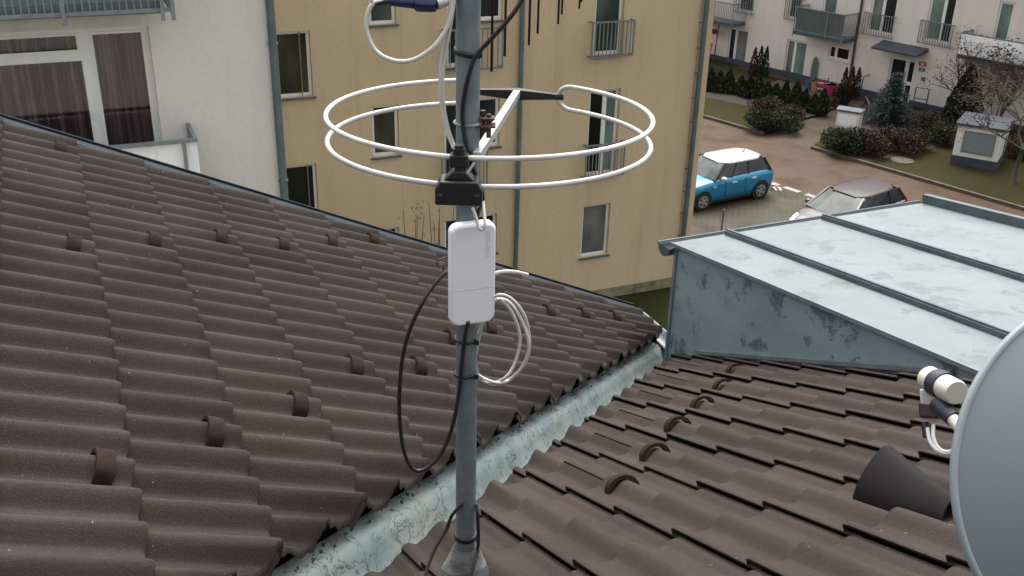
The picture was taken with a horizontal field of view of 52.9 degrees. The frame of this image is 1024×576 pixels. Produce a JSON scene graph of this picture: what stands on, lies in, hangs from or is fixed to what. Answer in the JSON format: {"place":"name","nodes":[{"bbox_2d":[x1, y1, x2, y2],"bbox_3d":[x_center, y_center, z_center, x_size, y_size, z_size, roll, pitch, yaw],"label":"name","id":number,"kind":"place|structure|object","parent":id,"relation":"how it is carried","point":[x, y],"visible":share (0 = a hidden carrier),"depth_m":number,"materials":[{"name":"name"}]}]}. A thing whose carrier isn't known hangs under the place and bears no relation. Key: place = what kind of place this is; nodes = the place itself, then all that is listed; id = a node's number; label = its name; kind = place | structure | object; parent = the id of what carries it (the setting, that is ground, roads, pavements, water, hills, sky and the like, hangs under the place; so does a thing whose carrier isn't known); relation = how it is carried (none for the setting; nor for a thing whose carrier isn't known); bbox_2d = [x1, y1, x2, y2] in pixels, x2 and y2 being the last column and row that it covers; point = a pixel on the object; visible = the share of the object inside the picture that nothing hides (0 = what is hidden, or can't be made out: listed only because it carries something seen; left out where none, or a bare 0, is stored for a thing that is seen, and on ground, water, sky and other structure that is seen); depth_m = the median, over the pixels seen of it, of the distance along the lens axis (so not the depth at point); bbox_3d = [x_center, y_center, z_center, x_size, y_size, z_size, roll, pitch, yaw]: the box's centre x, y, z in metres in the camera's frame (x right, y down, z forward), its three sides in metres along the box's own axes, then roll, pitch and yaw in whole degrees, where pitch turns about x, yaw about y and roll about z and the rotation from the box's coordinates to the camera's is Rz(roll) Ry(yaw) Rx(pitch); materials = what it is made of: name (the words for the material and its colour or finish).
{"place":"outdoors","nodes":[
{"label":"outdoors","id":0,"kind":"place"},
{"bbox_2d":[0,0,288,199],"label":"apartment block","id":1,"kind":"structure","parent":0,"point":[193,85],"depth_m":13.98,"materials":[{"name":"paint"}]},
{"bbox_2d":[0,25,161,144],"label":"window","id":2,"kind":"structure","parent":1,"relation":"in","point":[93,84],"depth_m":13.82,"materials":[{"name":"glass"}]},
{"bbox_2d":[691,226,709,234],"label":"path","id":3,"kind":"structure","parent":0,"point":[695,230],"depth_m":31.75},
{"bbox_2d":[613,136,798,330],"bbox_3d":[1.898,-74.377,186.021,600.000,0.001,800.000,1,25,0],"label":"ground","id":4,"kind":"structure","parent":0,"point":[654,304],"depth_m":27.15,"materials":[{"name":"green plant"}]},
{"bbox_2d":[398,201,424,238],"bbox_3d":[-2.273,-0.009,22.961,0.629,3.980,0.738,1,25,0],"label":"bare sapling","id":5,"kind":"object","parent":4,"relation":"on","point":[415,224],"visible":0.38,"depth_m":22.37,"materials":[{"name":"brown plant"}]},
{"bbox_2d":[424,207,453,244],"bbox_3d":[-1.609,-0.126,23.286,0.694,3.946,0.587,-6,26,-15],"label":"bare sapling","id":6,"kind":"object","parent":4,"relation":"on","point":[438,230],"visible":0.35,"depth_m":22.80,"materials":[{"name":"brown plant"}]},
{"bbox_2d":[274,0,714,296],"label":"apartment block","id":7,"kind":"structure","parent":4,"relation":"on","point":[603,236],"depth_m":24.29,"materials":[{"name":"beige paint"}]},
{"bbox_2d":[276,30,315,100],"bbox_3d":[-4.613,-4.673,21.623,0.890,1.432,0.210,-9,27,-21],"label":"window","id":8,"kind":"structure","parent":7,"relation":"in","point":[288,42],"depth_m":21.70,"materials":[{"name":"glass"}]},
{"bbox_2d":[286,164,317,208],"bbox_3d":[-4.714,-2.015,22.857,0.902,1.506,0.210,-9,27,-21],"label":"window","id":9,"kind":"structure","parent":7,"relation":"in","point":[297,177],"depth_m":22.83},
{"bbox_2d":[368,0,398,27],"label":"window","id":10,"kind":"structure","parent":7,"relation":"in","point":[380,14],"depth_m":22.00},
{"bbox_2d":[371,104,401,159],"bbox_3d":[-2.838,-3.503,23.030,0.711,1.214,0.210,-9,27,-21],"label":"window","id":11,"kind":"structure","parent":7,"relation":"in","point":[385,125],"depth_m":23.09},
{"bbox_2d":[445,105,455,173],"bbox_3d":[-1.279,-3.332,23.859,0.725,2.038,0.220,-9,27,-21],"label":"window","id":12,"kind":"structure","parent":7,"relation":"in","point":[450,110],"depth_m":23.74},
{"bbox_2d":[446,5,455,70],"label":"window","id":13,"kind":"structure","parent":7,"relation":"in","point":[454,19],"depth_m":22.92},
{"bbox_2d":[445,214,498,254],"bbox_3d":[-1.011,-1.244,24.988,1.443,1.054,0.210,-9,27,-21],"label":"window","id":14,"kind":"structure","parent":7,"relation":"in","point":[491,217],"depth_m":24.86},
{"bbox_2d":[479,97,501,148],"bbox_3d":[-0.578,-3.837,23.943,0.680,1.209,0.210,-9,27,-21],"label":"window","id":15,"kind":"structure","parent":7,"relation":"in","point":[490,105],"depth_m":23.92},
{"bbox_2d":[481,0,503,22],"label":"window","id":16,"kind":"structure","parent":7,"relation":"in","point":[485,4],"depth_m":22.93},
{"bbox_2d":[579,203,609,260],"bbox_3d":[2.116,-1.468,26.367,0.879,1.461,0.210,-9,27,-21],"label":"window","id":17,"kind":"structure","parent":7,"relation":"in","point":[595,217],"depth_m":26.45,"materials":[{"name":"glass"}]},
{"bbox_2d":[586,88,618,176],"bbox_3d":[2.215,-3.801,25.295,0.929,2.200,0.220,-9,27,-21],"label":"window","id":18,"kind":"structure","parent":7,"relation":"in","point":[600,131],"depth_m":25.31,"materials":[{"name":"glass"}]},
{"bbox_2d":[592,0,623,56],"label":"window","id":19,"kind":"structure","parent":7,"relation":"in","point":[606,10],"depth_m":24.23,"materials":[{"name":"glass"}]},
{"bbox_2d":[0,113,1023,575],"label":"apartment house","id":20,"kind":"structure","parent":4,"relation":"on","point":[198,373],"depth_m":3.44,"materials":[{"name":"brown tile"}]},
{"bbox_2d":[441,0,488,575],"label":"antenna mast","id":21,"kind":"object","parent":20,"relation":"on","point":[459,560],"visible":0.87,"depth_m":2.29,"materials":[{"name":"grey metal"}]},
{"bbox_2d":[389,0,448,11],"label":"antenna amplifier","id":22,"kind":"object","parent":21,"relation":"attached to","point":[425,5],"visible":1,"depth_m":1.92,"materials":[{"name":"blue plastic"}]},
{"bbox_2d":[364,0,455,63],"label":"coax cable","id":23,"kind":"object","parent":22,"relation":"attached to","point":[373,3],"visible":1,"depth_m":1.94,"materials":[{"name":"white plastic"}]},
{"bbox_2d":[397,270,469,472],"bbox_3d":[-0.153,0.168,2.239,0.196,0.556,0.049,-5,26,-14],"label":"coax cable","id":24,"kind":"object","parent":21,"relation":"attached to","point":[401,365],"visible":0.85,"depth_m":2.26,"materials":[{"name":"plastic"}]},
{"bbox_2d":[424,503,463,575],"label":"coax cable","id":25,"kind":"object","parent":21,"relation":"attached to","point":[460,506],"visible":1,"depth_m":2.43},
{"bbox_2d":[438,0,453,147],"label":"coax cable","id":26,"kind":"object","parent":21,"relation":"attached to","point":[439,84],"visible":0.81,"depth_m":1.98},
{"bbox_2d":[441,3,455,145],"bbox_3d":[-0.119,-0.411,1.966,0.034,0.322,0.035,1,25,0],"label":"coax cable","id":27,"kind":"object","parent":21,"relation":"attached to","point":[442,79],"visible":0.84,"depth_m":1.98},
{"bbox_2d":[454,367,478,379],"bbox_3d":[-0.102,0.187,2.296,0.056,0.012,0.056,1,25,0],"label":"cable tie","id":28,"kind":"object","parent":21,"relation":"attached to","point":[475,375],"visible":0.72,"depth_m":2.28,"materials":[{"name":"black plastic"}]},
{"bbox_2d":[454,334,478,344],"bbox_3d":[-0.100,0.109,2.260,0.056,0.012,0.056,1,25,0],"label":"cable tie","id":29,"kind":"object","parent":21,"relation":"attached to","point":[475,341],"visible":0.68,"depth_m":2.24,"materials":[{"name":"black plastic"}]},
{"bbox_2d":[454,46,481,58],"bbox_3d":[-0.085,-0.457,1.994,0.056,0.018,0.056,1,25,0],"label":"cable tie","id":30,"kind":"object","parent":21,"relation":"attached to","point":[460,53],"visible":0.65,"depth_m":1.97,"materials":[{"name":"black plastic"}]},
{"bbox_2d":[448,219,495,325],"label":"access point","id":31,"kind":"structure","parent":21,"relation":"attached to","point":[471,271],"depth_m":2.14,"materials":[{"name":"white plastic"}]},
{"bbox_2d":[471,201,486,231],"bbox_3d":[-0.068,-0.156,2.087,0.029,0.064,0.070,-2,25,-7],"label":"coax cable","id":32,"kind":"object","parent":31,"relation":"attached to","point":[484,218],"visible":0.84,"depth_m":2.07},
{"bbox_2d":[495,270,528,276],"bbox_3d":[-0.018,-0.029,2.228,0.109,0.025,0.010,1,25,0],"label":"coax cable","id":33,"kind":"object","parent":31,"relation":"attached to","point":[512,271],"visible":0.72,"depth_m":2.22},
{"bbox_2d":[469,504,479,575],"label":"coax cable","id":34,"kind":"object","parent":21,"relation":"attached to","point":[478,539],"visible":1,"depth_m":2.45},
{"bbox_2d":[323,78,655,205],"bbox_3d":[-0.050,-0.373,2.281,0.733,0.163,0.666,1,25,0],"label":"ring antenna","id":35,"kind":"object","parent":21,"relation":"attached to","point":[459,183],"visible":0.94,"depth_m":2.08,"materials":[{"name":"white metal"}]},
{"bbox_2d":[460,0,523,217],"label":"coax cable","id":36,"kind":"object","parent":21,"relation":"attached to","point":[495,34],"visible":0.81,"depth_m":1.98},
{"bbox_2d":[477,293,530,385],"bbox_3d":[-0.025,0.114,2.255,0.135,0.247,0.050,8,26,14],"label":"cable coil","id":37,"kind":"object","parent":21,"relation":"attached to","point":[499,382],"visible":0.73,"depth_m":2.25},
{"bbox_2d":[490,0,582,71],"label":"rod antenna","id":38,"kind":"object","parent":21,"relation":"attached to","point":[505,28],"visible":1,"depth_m":2.44,"materials":[{"name":"metal"}]},
{"bbox_2d":[917,321,1023,575],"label":"satellite dish","id":39,"kind":"object","parent":20,"relation":"attached to","point":[985,452],"visible":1,"depth_m":1.37,"materials":[{"name":"grey metal"}]},
{"bbox_2d":[703,114,763,134],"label":"kerb","id":40,"kind":"structure","parent":4,"relation":"on","point":[733,124],"depth_m":42.34,"materials":[{"name":"concrete"}]},
{"bbox_2d":[709,0,1023,131],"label":"apartment block","id":41,"kind":"structure","parent":4,"relation":"on","point":[912,41],"depth_m":46.13,"materials":[{"name":"beige paint"}]},
{"bbox_2d":[727,27,748,60],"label":"window","id":42,"kind":"structure","parent":41,"relation":"in","point":[738,38],"depth_m":52.04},
{"bbox_2d":[739,0,754,12],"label":"window","id":43,"kind":"structure","parent":41,"relation":"in","point":[747,4],"depth_m":50.99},
{"bbox_2d":[788,0,801,18],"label":"window","id":44,"kind":"structure","parent":41,"relation":"in","point":[793,3],"depth_m":49.08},
{"bbox_2d":[784,39,807,74],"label":"window","id":45,"kind":"structure","parent":41,"relation":"in","point":[796,51],"depth_m":49.67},
{"bbox_2d":[823,0,837,12],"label":"window","id":46,"kind":"structure","parent":41,"relation":"in","point":[829,5],"depth_m":47.56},
{"bbox_2d":[826,45,849,62],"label":"window","id":47,"kind":"structure","parent":41,"relation":"in","point":[835,52],"depth_m":47.86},
{"bbox_2d":[868,0,898,34],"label":"window","id":48,"kind":"structure","parent":41,"relation":"in","point":[882,7],"depth_m":45.72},
{"bbox_2d":[884,56,915,102],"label":"entrance door","id":49,"kind":"structure","parent":41,"relation":"in","point":[905,66],"depth_m":45.69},
{"bbox_2d":[924,0,957,43],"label":"window","id":50,"kind":"structure","parent":41,"relation":"in","point":[941,11],"depth_m":43.79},
{"bbox_2d":[993,1,1015,40],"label":"window","id":51,"kind":"structure","parent":41,"relation":"in","point":[1006,10],"depth_m":41.83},
{"bbox_2d":[810,146,1023,210],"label":"kerb","id":52,"kind":"structure","parent":4,"relation":"on","point":[954,188],"depth_m":36.54,"materials":[{"name":"concrete"}]},
{"bbox_2d":[692,185,811,231],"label":"parking bays","id":53,"kind":"object","parent":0,"point":[772,206],"depth_m":33.44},
{"bbox_2d":[694,146,773,211],"bbox_3d":[6.832,-3.746,34.301,3.800,1.563,2.140,-13,29,-28],"label":"parked car","id":54,"kind":"object","parent":53,"relation":"on","point":[729,173],"visible":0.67,"depth_m":33.81,"materials":[{"name":"blue paint"}]},
{"bbox_2d":[788,175,910,219],"bbox_3d":[10.228,-2.275,31.369,4.260,1.560,2.180,-18,31,-35],"label":"parked car","id":55,"kind":"object","parent":53,"relation":"on","point":[863,192],"visible":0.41,"depth_m":30.99,"materials":[{"name":"paint"}]},
{"bbox_2d":[703,58,851,133],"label":"lawn","id":56,"kind":"structure","parent":0,"point":[729,111],"depth_m":44.93,"materials":[{"name":"green plant"}]},
{"bbox_2d":[747,47,757,75],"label":"columnar shrub","id":57,"kind":"object","parent":56,"relation":"on","point":[753,61],"visible":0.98,"depth_m":49.88,"materials":[{"name":"orange plant"}]},
{"bbox_2d":[754,45,763,76],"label":"columnar shrub","id":58,"kind":"object","parent":56,"relation":"on","point":[761,58],"visible":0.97,"depth_m":49.68,"materials":[{"name":"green plant"}]},
{"bbox_2d":[759,46,769,76],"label":"columnar shrub","id":59,"kind":"object","parent":56,"relation":"on","point":[766,64],"visible":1,"depth_m":49.76,"materials":[{"name":"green plant"}]},
{"bbox_2d":[706,77,849,129],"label":"planting bed","id":60,"kind":"object","parent":56,"relation":"on","point":[733,98],"visible":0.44,"depth_m":46.05,"materials":[{"name":"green plant"}]},
{"bbox_2d":[706,66,716,91],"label":"hedge thuja","id":61,"kind":"object","parent":60,"relation":"on","point":[712,74],"visible":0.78,"depth_m":46.95,"materials":[{"name":"green plant"}]},
{"bbox_2d":[710,70,727,92],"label":"hedge thuja","id":62,"kind":"object","parent":60,"relation":"on","point":[719,79],"visible":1,"depth_m":46.81,"materials":[{"name":"green plant"}]},
{"bbox_2d":[720,68,735,93],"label":"hedge thuja","id":63,"kind":"object","parent":60,"relation":"on","point":[729,79],"visible":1,"depth_m":46.68,"materials":[{"name":"green plant"}]},
{"bbox_2d":[732,75,745,95],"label":"hedge thuja","id":64,"kind":"object","parent":60,"relation":"on","point":[739,84],"visible":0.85,"depth_m":46.45,"materials":[{"name":"green plant"}]},
{"bbox_2d":[739,74,757,98],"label":"hedge thuja","id":65,"kind":"object","parent":60,"relation":"on","point":[750,81],"visible":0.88,"depth_m":46.01,"materials":[{"name":"green plant"}]},
{"bbox_2d":[749,75,763,99],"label":"hedge thuja","id":66,"kind":"object","parent":60,"relation":"on","point":[759,82],"visible":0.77,"depth_m":45.68,"materials":[{"name":"green plant"}]},
{"bbox_2d":[746,94,783,111],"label":"red shrub","id":67,"kind":"object","parent":60,"relation":"on","point":[765,102],"visible":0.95,"depth_m":43.93,"materials":[{"name":"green plant"}]},
{"bbox_2d":[756,81,773,98],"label":"hedge thuja","id":68,"kind":"object","parent":60,"relation":"on","point":[765,90],"visible":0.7,"depth_m":45.30,"materials":[{"name":"green plant"}]},
{"bbox_2d":[743,107,803,133],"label":"evergreen shrub","id":69,"kind":"object","parent":60,"relation":"on","point":[767,120],"visible":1,"depth_m":41.37,"materials":[{"name":"green plant"}]},
{"bbox_2d":[772,83,783,102],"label":"hedge thuja","id":70,"kind":"object","parent":60,"relation":"on","point":[776,89],"visible":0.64,"depth_m":45.23,"materials":[{"name":"green plant"}]},
{"bbox_2d":[778,79,790,105],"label":"hedge thuja","id":71,"kind":"object","parent":60,"relation":"on","point":[785,90],"visible":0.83,"depth_m":44.96,"materials":[{"name":"green plant"}]},
{"bbox_2d":[774,103,807,120],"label":"red shrub","id":72,"kind":"object","parent":60,"relation":"on","point":[796,110],"visible":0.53,"depth_m":42.72,"materials":[{"name":"brown plant"}]},
{"bbox_2d":[785,81,805,108],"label":"hedge thuja","id":73,"kind":"object","parent":60,"relation":"on","point":[796,92],"visible":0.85,"depth_m":44.41,"materials":[{"name":"green plant"}]},
{"bbox_2d":[797,88,809,109],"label":"hedge thuja","id":74,"kind":"object","parent":60,"relation":"on","point":[806,98],"visible":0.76,"depth_m":44.50,"materials":[{"name":"green plant"}]},
{"bbox_2d":[805,93,821,113],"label":"hedge thuja","id":75,"kind":"object","parent":60,"relation":"on","point":[810,105],"visible":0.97,"depth_m":43.94,"materials":[{"name":"green plant"}]},
{"bbox_2d":[813,88,830,115],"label":"hedge thuja","id":76,"kind":"object","parent":60,"relation":"on","point":[824,97],"visible":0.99,"depth_m":43.77,"materials":[{"name":"green plant"}]},
{"bbox_2d":[830,96,839,106],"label":"rust plant","id":77,"kind":"object","parent":60,"relation":"on","point":[834,101],"visible":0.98,"depth_m":45.16,"materials":[{"name":"brown plant"}]},
{"bbox_2d":[832,86,849,104],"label":"columnar shrub","id":78,"kind":"object","parent":60,"relation":"on","point":[840,93],"visible":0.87,"depth_m":45.62,"materials":[{"name":"green plant"}]},
{"bbox_2d":[733,66,837,90],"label":"planting bed","id":79,"kind":"object","parent":56,"relation":"on","point":[782,77],"visible":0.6,"depth_m":49.98,"materials":[{"name":"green plant"}]},
{"bbox_2d":[838,67,848,92],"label":"columnar shrub","id":80,"kind":"object","parent":56,"relation":"on","point":[844,81],"visible":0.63,"depth_m":46.38,"materials":[{"name":"orange plant"}]},
{"bbox_2d":[847,66,855,97],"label":"columnar shrub","id":81,"kind":"object","parent":56,"relation":"on","point":[852,77],"visible":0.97,"depth_m":46.55,"materials":[{"name":"orange plant"}]},
{"bbox_2d":[850,67,861,97],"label":"columnar shrub","id":82,"kind":"object","parent":56,"relation":"on","point":[857,80],"visible":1,"depth_m":46.51,"materials":[{"name":"orange plant"}]},
{"bbox_2d":[771,80,822,96],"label":"patio","id":83,"kind":"structure","parent":0,"point":[791,85],"depth_m":48.34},
{"bbox_2d":[811,80,822,91],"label":"deck chair","id":84,"kind":"object","parent":83,"relation":"on","point":[814,87],"visible":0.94,"depth_m":47.53,"materials":[{"name":"orange fabric"}]},
{"bbox_2d":[817,75,829,89],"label":"deck chair","id":85,"kind":"object","parent":83,"relation":"on","point":[823,77],"visible":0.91,"depth_m":47.12,"materials":[{"name":"fabric"}]},
{"bbox_2d":[823,83,838,94],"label":"tub","id":86,"kind":"object","parent":83,"relation":"on","point":[831,87],"visible":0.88,"depth_m":46.88,"materials":[{"name":"pink plastic"}]},
{"bbox_2d":[810,57,817,79],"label":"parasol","id":87,"kind":"object","parent":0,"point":[814,68],"visible":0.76,"depth_m":48.86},
{"bbox_2d":[764,95,872,148],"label":"drive","id":88,"kind":"structure","parent":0,"point":[807,135],"depth_m":42.08,"materials":[{"name":"concrete"}]},
{"bbox_2d":[699,118,1023,216],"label":"road","id":89,"kind":"structure","parent":0,"point":[803,170],"depth_m":37.65,"materials":[{"name":"asphalt"}]},
{"bbox_2d":[771,182,814,197],"bbox_3d":[11.268,-2.542,33.724,0.240,0.004,7.413,-19,32,-36],"label":"road marking","id":90,"kind":"object","parent":89,"relation":"on","point":[797,191],"visible":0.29,"depth_m":35.36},
{"bbox_2d":[813,98,1023,205],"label":"lawn","id":91,"kind":"structure","parent":0,"point":[933,163],"depth_m":37.39,"materials":[{"name":"green plant"}]},
{"bbox_2d":[835,105,865,131],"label":"meter pillar","id":92,"kind":"structure","parent":91,"relation":"on","point":[847,116],"depth_m":41.62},
{"bbox_2d":[838,114,856,126],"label":"door","id":93,"kind":"structure","parent":92,"relation":"in","point":[844,120],"depth_m":41.65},
{"bbox_2d":[827,110,956,160],"bbox_3d":[15.896,-6.362,41.907,9.972,0.001,4.077,-14,29,-30],"label":"planting bed","id":94,"kind":"object","parent":91,"relation":"on","point":[866,156],"visible":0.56,"depth_m":39.78,"materials":[{"name":"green plant"}]},
{"bbox_2d":[819,123,870,156],"bbox_3d":[12.699,-5.614,39.078,1.827,1.063,1.913,1,25,0],"label":"evergreen shrub","id":95,"kind":"object","parent":94,"relation":"on","point":[846,141],"visible":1,"depth_m":38.74,"materials":[{"name":"green plant"}]},
{"bbox_2d":[852,128,892,157],"bbox_3d":[13.616,-5.525,38.987,1.432,0.995,1.930,1,25,0],"label":"red shrub","id":96,"kind":"object","parent":94,"relation":"on","point":[876,144],"visible":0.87,"depth_m":38.51,"materials":[{"name":"brown plant"}]},
{"bbox_2d":[862,72,919,127],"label":"blue spruce","id":97,"kind":"object","parent":94,"relation":"on","point":[890,112],"visible":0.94,"depth_m":42.36,"materials":[{"name":"green plant"}]},
{"bbox_2d":[874,123,929,155],"bbox_3d":[14.801,-5.692,39.331,2.118,1.059,1.620,18,30,31],"label":"red shrub","id":98,"kind":"object","parent":94,"relation":"on","point":[897,138],"visible":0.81,"depth_m":39.01,"materials":[{"name":"brown plant"}]},
{"bbox_2d":[893,126,934,147],"bbox_3d":[15.500,-5.836,39.902,1.506,0.934,1.815,1,25,0],"label":"evergreen shrub","id":99,"kind":"object","parent":94,"relation":"on","point":[921,132],"visible":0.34,"depth_m":39.55,"materials":[{"name":"green plant"}]},
{"bbox_2d":[903,110,943,134],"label":"red shrub","id":100,"kind":"object","parent":94,"relation":"on","point":[929,117],"visible":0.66,"depth_m":41.61,"materials":[{"name":"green plant"}]},
{"bbox_2d":[927,117,956,145],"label":"evergreen shrub","id":101,"kind":"object","parent":94,"relation":"on","point":[938,130],"visible":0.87,"depth_m":40.05,"materials":[{"name":"green plant"}]},
{"bbox_2d":[940,65,983,133],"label":"conical evergreen","id":102,"kind":"object","parent":94,"relation":"on","point":[951,103],"visible":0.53,"depth_m":41.23,"materials":[{"name":"green plant"}]},
{"bbox_2d":[923,25,1010,100],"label":"bare bush","id":103,"kind":"object","parent":94,"relation":"on","point":[959,73],"visible":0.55,"depth_m":41.88,"materials":[{"name":"brown plant"}]},
{"bbox_2d":[890,156,913,163],"bbox_3d":[14.559,-4.766,38.417,0.840,0.030,0.840,1,25,0],"label":"manhole cover","id":104,"kind":"object","parent":91,"relation":"on","point":[901,160],"visible":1,"depth_m":38.36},
{"bbox_2d":[912,87,929,110],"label":"handrail","id":105,"kind":"object","parent":91,"relation":"on","point":[914,98],"visible":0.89,"depth_m":44.87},
{"bbox_2d":[950,111,1014,171],"bbox_3d":[17.411,-5.430,38.217,1.716,1.635,1.860,16,29,28],"label":"utility cabinet","id":106,"kind":"object","parent":91,"relation":"on","point":[983,149],"visible":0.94,"depth_m":37.58,"materials":[{"name":"concrete"}]},
{"bbox_2d":[944,62,1023,183],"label":"young tree","id":107,"kind":"object","parent":91,"relation":"on","point":[1019,158],"visible":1,"depth_m":35.59,"materials":[{"name":"brown plant"}]},
{"bbox_2d":[967,37,1023,116],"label":"red bush","id":108,"kind":"object","parent":91,"relation":"on","point":[1009,103],"visible":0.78,"depth_m":40.59,"materials":[{"name":"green plant"}]},
{"bbox_2d":[1005,134,1023,158],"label":"red shrub","id":109,"kind":"object","parent":91,"relation":"on","point":[1015,151],"visible":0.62,"depth_m":38.81,"materials":[{"name":"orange plant"}]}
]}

